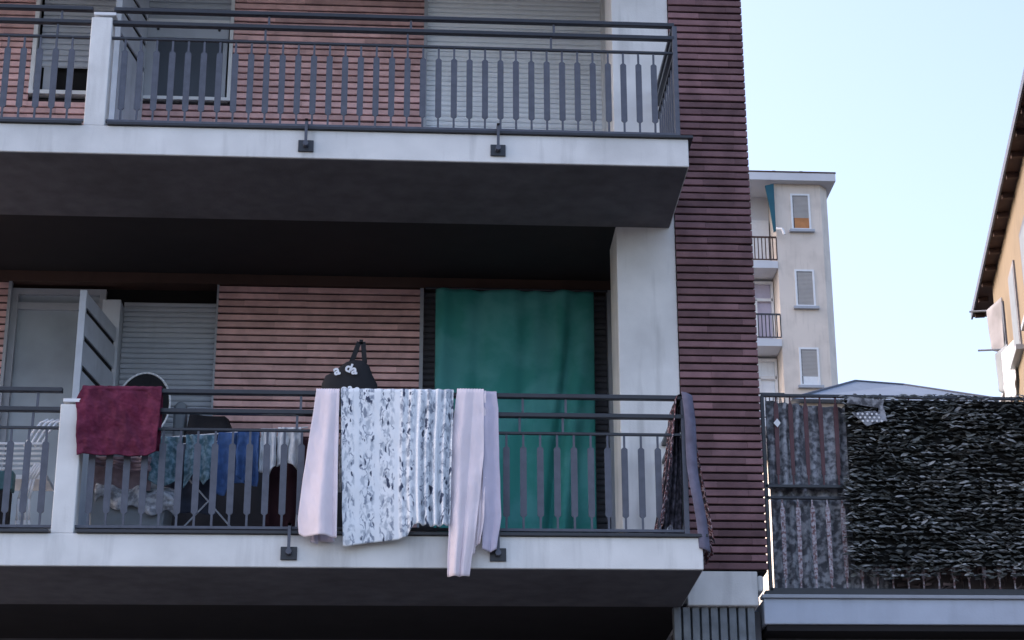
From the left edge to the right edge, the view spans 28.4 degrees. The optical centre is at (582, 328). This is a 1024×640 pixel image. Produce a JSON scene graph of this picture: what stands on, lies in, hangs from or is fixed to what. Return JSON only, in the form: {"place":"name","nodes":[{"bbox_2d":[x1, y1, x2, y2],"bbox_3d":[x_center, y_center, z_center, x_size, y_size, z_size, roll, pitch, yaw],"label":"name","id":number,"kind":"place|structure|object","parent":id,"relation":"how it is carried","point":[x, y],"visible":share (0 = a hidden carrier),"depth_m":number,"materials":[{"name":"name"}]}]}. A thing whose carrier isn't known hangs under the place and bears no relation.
{"place":"outdoors","nodes":[
{"label":"outdoors","id":0,"kind":"place"},
{"bbox_2d":[0,471,15,523],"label":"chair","id":1,"kind":"object","parent":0,"point":[12,490],"visible":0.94,"depth_m":13.68,"materials":[{"name":"plastic"}]},
{"bbox_2d":[123,372,170,456],"bbox_3d":[-3.382,1.138,15.369,0.427,1.768,0.252,1,-21,-5],"label":"round dish","id":2,"kind":"object","parent":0,"point":[147,379],"visible":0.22,"depth_m":15.72,"materials":[{"name":"black"}]},
{"bbox_2d":[171,415,341,526],"bbox_3d":[-2.271,1.340,15.486,1.887,1.458,0.508,1,-21,-5],"label":"covered bundle","id":3,"kind":"object","parent":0,"point":[237,516],"visible":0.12,"depth_m":15.23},
{"bbox_2d":[173,402,187,440],"bbox_3d":[-3.132,0.863,15.666,0.099,0.584,0.150,1,-21,-5],"label":"plastic canister","id":4,"kind":"object","parent":3,"relation":"on","point":[179,420],"visible":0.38,"depth_m":15.65,"materials":[{"name":"grey plastic"}]},
{"bbox_2d":[749,170,837,609],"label":"tower block","id":5,"kind":"structure","parent":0,"point":[795,333],"depth_m":73.42,"materials":[{"name":"paint"}]},
{"bbox_2d":[789,194,814,232],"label":"window","id":6,"kind":"structure","parent":5,"relation":"in","point":[800,203],"depth_m":74.13,"materials":[{"name":"paint"}]},
{"bbox_2d":[793,269,819,309],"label":"window","id":7,"kind":"structure","parent":5,"relation":"in","point":[804,279],"depth_m":73.09,"materials":[{"name":"paint"}]},
{"bbox_2d":[798,347,823,388],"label":"window","id":8,"kind":"structure","parent":5,"relation":"in","point":[809,365],"depth_m":72.03,"materials":[{"name":"paint"}]},
{"bbox_2d":[759,380,998,604],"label":"hip roof house","id":9,"kind":"structure","parent":0,"point":[860,387],"depth_m":48.95,"materials":[{"name":"grey paint"}]},
{"bbox_2d":[740,0,1023,396],"label":"sky","id":10,"kind":"structure","parent":0,"point":[911,104],"materials":[{"name":"blue"}]},
{"bbox_2d":[754,590,1023,639],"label":"terrace building","id":11,"kind":"structure","parent":0,"point":[883,615],"depth_m":14.89,"materials":[{"name":"paint"}]},
{"bbox_2d":[770,482,891,588],"bbox_3d":[1.872,1.568,15.169,0.912,0.850,0.059,1,-21,-5],"label":"screen cloth","id":12,"kind":"object","parent":11,"relation":"on","point":[823,580],"visible":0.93,"depth_m":15.13,"materials":[{"name":"grey fabric"}]},
{"bbox_2d":[760,394,1023,591],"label":"terrace fence","id":13,"kind":"object","parent":11,"relation":"on","point":[808,486],"visible":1,"depth_m":15.16,"materials":[{"name":"metal"}]},
{"bbox_2d":[774,419,779,426],"bbox_3d":[1.476,0.718,15.351,0.055,0.070,0.004,1,-21,-5],"label":"reflector","id":14,"kind":"object","parent":13,"relation":"attached to","point":[777,422],"visible":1,"depth_m":15.35,"materials":[{"name":"white plastic"}]},
{"bbox_2d":[765,401,849,489],"bbox_3d":[2.149,0.889,15.406,1.502,0.700,0.061,1,-21,-5],"label":"screen cloth","id":15,"kind":"object","parent":13,"relation":"attached to","point":[801,476],"visible":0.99,"depth_m":15.36,"materials":[{"name":"grey fabric"}]},
{"bbox_2d":[837,393,1023,582],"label":"leaf screen","id":16,"kind":"object","parent":13,"relation":"attached to","point":[937,483],"visible":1,"depth_m":15.24,"materials":[{"name":"black plastic"}]},
{"bbox_2d":[847,396,886,425],"bbox_3d":[2.159,0.630,15.343,0.300,0.241,0.032,1,-21,-5],"label":"dotted cloth","id":17,"kind":"object","parent":16,"relation":"attached to","point":[867,418],"visible":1,"depth_m":15.35,"materials":[{"name":"grey fabric"}]},
{"bbox_2d":[892,566,1023,588],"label":"dry matting","id":18,"kind":"object","parent":11,"relation":"on","point":[946,581],"visible":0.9,"depth_m":15.13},
{"bbox_2d":[969,70,1023,401],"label":"ochre building","id":19,"kind":"structure","parent":0,"point":[1001,273],"depth_m":32.02,"materials":[{"name":"orange paint"}]},
{"bbox_2d":[986,297,1004,351],"bbox_3d":[6.933,-0.001,33.913,0.083,0.870,0.678,4,-21,-13],"label":"laundry","id":20,"kind":"object","parent":19,"relation":"hanging from","point":[995,321],"visible":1,"depth_m":33.91,"materials":[{"name":"white fabric"}]},
{"bbox_2d":[995,344,1007,392],"bbox_3d":[6.939,0.707,33.382,0.084,0.770,0.570,4,-21,-12],"label":"laundry","id":21,"kind":"object","parent":19,"relation":"on","point":[998,361],"visible":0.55,"depth_m":33.48,"materials":[{"name":"white fabric"}]},
{"bbox_2d":[999,301,1007,401],"bbox_3d":[7.007,0.399,33.756,0.120,1.530,1.000,-3,-21,5],"label":"window","id":22,"kind":"structure","parent":19,"relation":"in","point":[1003,309],"depth_m":33.53,"materials":[{"name":"grey paint"}]},
{"bbox_2d":[1002,340,1016,401],"bbox_3d":[6.870,0.716,32.475,0.087,0.920,0.668,2,-21,-7],"label":"laundry","id":23,"kind":"object","parent":19,"relation":"hanging from","point":[1009,376],"visible":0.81,"depth_m":32.52,"materials":[{"name":"white fabric"}]},
{"bbox_2d":[1008,260,1023,369],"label":"window","id":24,"kind":"structure","parent":19,"relation":"in","point":[1012,283],"depth_m":31.90,"materials":[{"name":"white"}]},
{"bbox_2d":[1019,217,1023,330],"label":"window","id":25,"kind":"structure","parent":19,"relation":"in","point":[1021,234],"depth_m":30.64,"materials":[{"name":"grey paint"}]},
{"label":"ground","id":26,"kind":"structure","parent":0,"visible":0},
{"bbox_2d":[0,0,767,639],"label":"apartment building","id":27,"kind":"structure","parent":26,"relation":"on","point":[206,256],"depth_m":15.58,"materials":[{"name":"red brick"}]},
{"bbox_2d":[0,419,59,528],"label":"garden chair","id":28,"kind":"object","parent":27,"relation":"on","point":[34,478],"visible":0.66,"depth_m":13.94,"materials":[{"name":"white plastic"}]},
{"bbox_2d":[0,386,62,528],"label":"balcony railing","id":29,"kind":"object","parent":27,"relation":"attached to","point":[37,408],"visible":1,"depth_m":13.62,"materials":[{"name":"metal"}]},
{"bbox_2d":[0,4,93,122],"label":"balcony railing","id":30,"kind":"object","parent":27,"relation":"attached to","point":[62,9],"visible":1,"depth_m":14.67,"materials":[{"name":"metal"}]},
{"bbox_2d":[0,288,106,531],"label":"balcony door","id":31,"kind":"structure","parent":27,"relation":"in","point":[41,349],"depth_m":16.29,"materials":[{"name":"grey glass"}]},
{"bbox_2d":[28,0,116,99],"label":"window","id":32,"kind":"structure","parent":27,"relation":"in","point":[81,47],"depth_m":17.26,"materials":[{"name":"grey plastic"}]},
{"bbox_2d":[72,290,115,524],"bbox_3d":[-3.789,0.903,15.469,0.057,2.250,0.834,-2,-21,3],"label":"open door leaf","id":33,"kind":"structure","parent":27,"relation":"in","point":[96,334],"depth_m":15.55,"materials":[{"name":"grey paint"}]},
{"bbox_2d":[109,0,149,119],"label":"open door leaf","id":34,"kind":"structure","parent":27,"relation":"in","point":[128,113],"depth_m":16.75,"materials":[{"name":"grey paint"}]},
{"bbox_2d":[89,488,172,529],"bbox_3d":[-3.143,1.359,14.036,0.560,0.410,0.420,1,-21,-5],"label":"storage box","id":35,"kind":"object","parent":27,"relation":"on","point":[114,516],"visible":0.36,"depth_m":13.85,"materials":[{"name":"grey plastic"}]},
{"bbox_2d":[94,483,174,516],"bbox_3d":[-3.080,1.172,13.982,0.553,0.339,0.319,1,-21,-5],"label":"crumpled cloth","id":36,"kind":"object","parent":35,"relation":"on","point":[150,502],"visible":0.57,"depth_m":13.84,"materials":[{"name":"grey fabric"}]},
{"bbox_2d":[143,0,234,103],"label":"window","id":37,"kind":"structure","parent":27,"relation":"in","point":[180,48],"depth_m":17.35,"materials":[{"name":"glass"}]},
{"bbox_2d":[135,427,307,526],"bbox_3d":[-2.549,1.144,14.122,1.231,0.865,0.366,1,-21,-5],"label":"clothes airer","id":38,"kind":"object","parent":27,"relation":"on","point":[226,522],"visible":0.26,"depth_m":13.98,"materials":[{"name":"grey metal"}]},
{"bbox_2d":[147,436,182,485],"bbox_3d":[-2.889,0.927,13.983,0.227,0.377,0.101,1,-21,-5],"label":"hanging shirt","id":39,"kind":"object","parent":38,"relation":"hanging from","point":[171,454],"visible":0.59,"depth_m":13.96,"materials":[{"name":"teal fabric"}]},
{"bbox_2d":[164,445,216,514],"bbox_3d":[-2.746,1.057,14.131,0.394,0.511,0.098,1,-21,-5],"label":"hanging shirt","id":40,"kind":"object","parent":38,"relation":"hanging from","point":[186,496],"visible":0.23,"depth_m":14.07,"materials":[{"name":"black fabric"}]},
{"bbox_2d":[183,434,214,487],"bbox_3d":[-2.661,0.924,14.007,0.208,0.391,0.096,1,-21,-5],"label":"hanging shirt","id":41,"kind":"object","parent":38,"relation":"hanging from","point":[206,442],"visible":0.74,"depth_m":13.99,"materials":[{"name":"teal fabric"}]},
{"bbox_2d":[216,432,244,495],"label":"hanging jeans","id":42,"kind":"object","parent":38,"relation":"hanging from","point":[224,440],"visible":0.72,"depth_m":14.00,"materials":[{"name":"blue fabric"}]},
{"bbox_2d":[235,432,259,486],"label":"hanging jeans","id":43,"kind":"object","parent":38,"relation":"hanging from","point":[243,440],"visible":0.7,"depth_m":14.00,"materials":[{"name":"blue fabric"}]},
{"bbox_2d":[258,428,276,474],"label":"hanging shorts","id":44,"kind":"object","parent":38,"relation":"hanging from","point":[272,442],"visible":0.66,"depth_m":14.04,"materials":[{"name":"white fabric"}]},
{"bbox_2d":[265,438,308,530],"bbox_3d":[-2.046,1.140,14.195,0.350,0.781,0.096,1,-21,-5],"label":"hanging blanket","id":45,"kind":"object","parent":38,"relation":"hanging from","point":[272,517],"visible":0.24,"depth_m":14.15,"materials":[{"name":"black fabric"}]},
{"bbox_2d":[276,427,300,468],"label":"hanging shorts","id":46,"kind":"object","parent":38,"relation":"hanging from","point":[293,441],"visible":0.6,"depth_m":14.06,"materials":[{"name":"white fabric"}]},
{"bbox_2d":[75,389,689,561],"bbox_3d":[-1.376,1.179,14.243,4.140,1.208,1.173,1,-21,-5],"label":"balcony railing","id":47,"kind":"object","parent":27,"relation":"attached to","point":[288,552],"visible":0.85,"depth_m":13.82,"materials":[{"name":"metal"}]},
{"bbox_2d":[76,385,162,456],"bbox_3d":[-3.165,0.631,13.739,0.578,0.524,0.133,1,-21,-5],"label":"bath towel","id":48,"kind":"object","parent":47,"relation":"hanging from","point":[121,420],"visible":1,"depth_m":13.71,"materials":[{"name":"red fabric"}]},
{"bbox_2d":[93,456,151,490],"bbox_3d":[-3.167,0.992,13.882,0.402,0.231,0.096,1,-21,-5],"label":"hanging strip","id":49,"kind":"object","parent":47,"relation":"hanging from","point":[117,470],"visible":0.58,"depth_m":13.90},
{"bbox_2d":[298,388,339,543],"bbox_3d":[-1.785,0.916,13.700,0.265,1.124,0.253,1,-21,-5],"label":"cotton towel","id":50,"kind":"object","parent":47,"relation":"hanging from","point":[317,518],"visible":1,"depth_m":13.64,"materials":[{"name":"white fabric"}]},
{"bbox_2d":[321,340,377,409],"bbox_3d":[-1.624,0.339,14.137,0.410,0.547,0.168,1,-21,-5],"label":"cloth bag","id":51,"kind":"object","parent":47,"relation":"hanging from","point":[352,373],"visible":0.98,"depth_m":14.08,"materials":[{"name":"black fabric"}]},
{"bbox_2d":[338,388,453,546],"bbox_3d":[-1.271,0.940,13.756,0.781,1.154,0.225,1,-21,-5],"label":"bed sheet","id":52,"kind":"object","parent":47,"relation":"hanging from","point":[395,461],"visible":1,"depth_m":13.74,"materials":[{"name":"fabric"}]},
{"bbox_2d":[447,388,500,576],"bbox_3d":[-0.738,1.042,13.760,0.362,1.374,0.245,1,-21,-5],"label":"long cloth","id":53,"kind":"object","parent":47,"relation":"hanging from","point":[475,514],"visible":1,"depth_m":13.72,"materials":[{"name":"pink fabric"}]},
{"bbox_2d":[654,392,714,565],"bbox_3d":[0.690,1.059,14.111,0.388,1.168,0.464,1,-21,-5],"label":"shawl","id":54,"kind":"object","parent":47,"relation":"hanging from","point":[671,512],"visible":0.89,"depth_m":13.99,"materials":[{"name":"fabric"}]},
{"bbox_2d":[105,7,679,156],"bbox_3d":[-1.405,-1.613,15.293,4.170,1.155,1.173,1,-21,-5],"label":"balcony railing","id":55,"kind":"object","parent":27,"relation":"attached to","point":[667,113],"visible":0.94,"depth_m":14.89,"materials":[{"name":"metal"}]},
{"bbox_2d":[425,287,607,532],"bbox_3d":[-0.526,0.904,16.178,1.500,2.632,0.183,1,-21,-5],"label":"door curtain","id":56,"kind":"object","parent":27,"relation":"hanging from","point":[516,340],"depth_m":16.39,"materials":[{"name":"green fabric"}]}
]}

